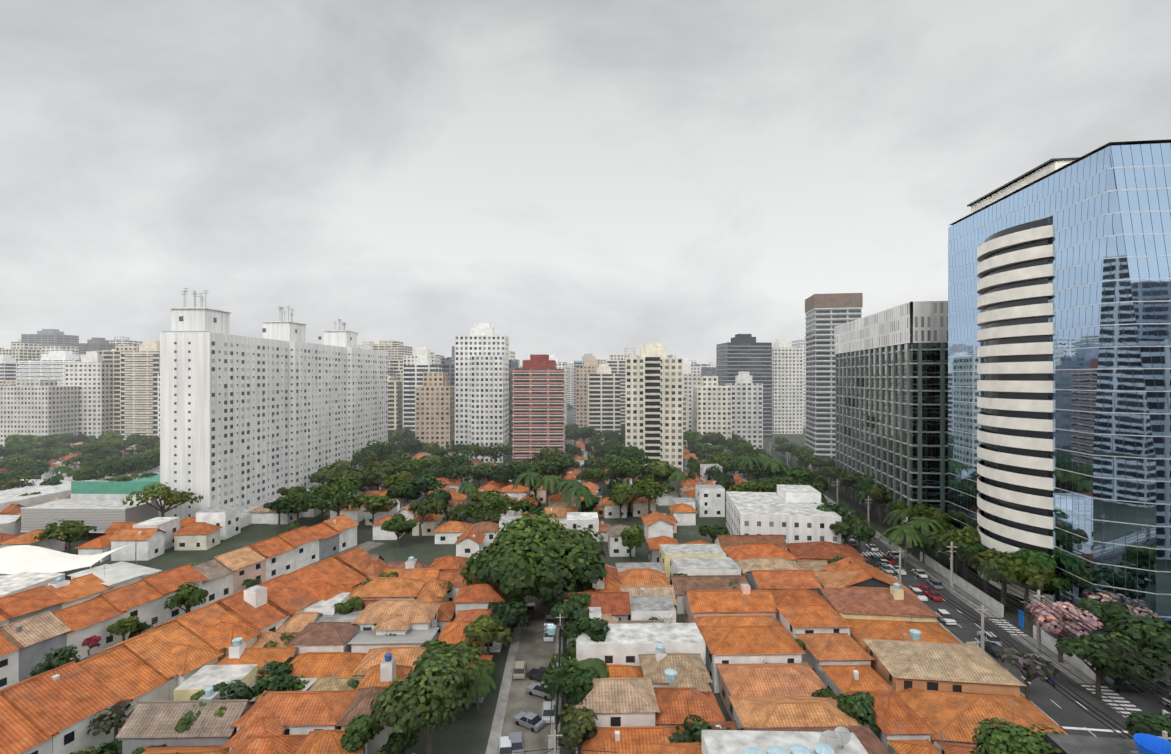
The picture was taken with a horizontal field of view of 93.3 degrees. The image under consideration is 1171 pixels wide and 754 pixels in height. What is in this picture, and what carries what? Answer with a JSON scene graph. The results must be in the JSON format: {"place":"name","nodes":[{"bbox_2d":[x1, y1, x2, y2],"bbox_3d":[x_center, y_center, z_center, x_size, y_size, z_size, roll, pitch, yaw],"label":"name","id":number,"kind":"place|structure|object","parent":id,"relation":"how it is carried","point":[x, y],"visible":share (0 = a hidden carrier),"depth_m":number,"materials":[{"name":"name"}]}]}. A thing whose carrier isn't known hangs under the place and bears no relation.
{"place":"outdoors","nodes":[
{"label":"outdoors","id":0,"kind":"place"},
{"bbox_2d":[0,403,1170,753],"bbox_3d":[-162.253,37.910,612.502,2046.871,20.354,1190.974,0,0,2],"label":"tree","id":1,"kind":"object","parent":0,"point":[546,559],"depth_m":113.16,"materials":[{"name":"green plant"}]},
{"bbox_2d":[0,0,1170,365],"label":"sky","id":2,"kind":"structure","parent":0,"point":[571,179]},
{"bbox_2d":[34,408,1170,753],"bbox_3d":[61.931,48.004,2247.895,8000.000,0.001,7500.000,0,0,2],"label":"ground","id":3,"kind":"structure","parent":0,"point":[470,730],"depth_m":150.40,"materials":[{"name":"grey concrete"}]},
{"bbox_2d":[0,460,159,597],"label":"screen building","id":4,"kind":"structure","parent":3,"relation":"on","point":[98,503],"depth_m":164.40,"materials":[{"name":"grey"}]},
{"bbox_2d":[0,542,136,574],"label":"tensile canopy","id":5,"kind":"object","parent":4,"relation":"on","point":[16,559],"visible":0.94,"depth_m":126.07,"materials":[{"name":"fabric"}]},
{"bbox_2d":[160,307,387,527],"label":"white slab flats","id":6,"kind":"structure","parent":3,"relation":"on","point":[247,424],"depth_m":197.94,"materials":[{"name":"paint"}]},
{"bbox_2d":[181,288,345,329],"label":"rooftop antennas","id":7,"kind":"object","parent":6,"relation":"on","point":[291,314],"visible":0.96,"depth_m":187.25,"materials":[{"name":"silver metal"}]},
{"bbox_2d":[0,336,805,454],"bbox_3d":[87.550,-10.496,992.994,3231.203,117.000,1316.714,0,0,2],"label":"distant buildings","id":8,"kind":"structure","parent":3,"relation":"on","point":[38,408],"depth_m":354.84,"materials":[{"name":"grey concrete"}]},
{"bbox_2d":[0,293,862,471],"bbox_3d":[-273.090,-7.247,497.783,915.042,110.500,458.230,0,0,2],"label":"high-rise buildings","id":9,"kind":"structure","parent":3,"relation":"on","point":[764,381],"depth_m":339.90,"materials":[{"name":"beige concrete"}]},
{"bbox_2d":[0,436,1137,753],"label":"houses","id":10,"kind":"structure","parent":3,"relation":"on","point":[848,618],"depth_m":88.58,"materials":[{"name":"tile"}]},
{"bbox_2d":[55,457,1170,753],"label":"rooftop water tanks","id":11,"kind":"object","parent":10,"relation":"on","point":[1143,743],"visible":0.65,"depth_m":55.63,"materials":[{"name":"plastic"},{"name":"metal"}]},
{"bbox_2d":[79,494,1170,753],"bbox_3d":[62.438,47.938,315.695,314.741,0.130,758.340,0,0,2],"label":"roads and pavements","id":12,"kind":"structure","parent":3,"relation":"on","point":[1047,700],"depth_m":87.24,"materials":[{"name":"grey asphalt"}]},
{"bbox_2d":[65,535,1170,753],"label":"cars","id":13,"kind":"object","parent":12,"relation":"on","point":[510,743],"visible":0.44,"depth_m":87.55,"materials":[{"name":"paint"}]},
{"bbox_2d":[726,484,841,548],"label":"white block","id":14,"kind":"structure","parent":3,"relation":"on","point":[791,513],"depth_m":151.01,"materials":[{"name":"white paint"}]},
{"bbox_2d":[482,442,1170,753],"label":"poles and wires","id":15,"kind":"object","parent":3,"relation":"on","point":[1045,639],"visible":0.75,"depth_m":96.18,"materials":[{"name":"concrete"}]},
{"bbox_2d":[834,301,947,538],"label":"green glass block","id":16,"kind":"structure","parent":3,"relation":"on","point":[891,395],"depth_m":172.88,"materials":[{"name":"grey"}]},
{"bbox_2d":[948,139,1170,657],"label":"blue glass tower","id":17,"kind":"structure","parent":3,"relation":"on","point":[1059,360],"depth_m":102.81,"materials":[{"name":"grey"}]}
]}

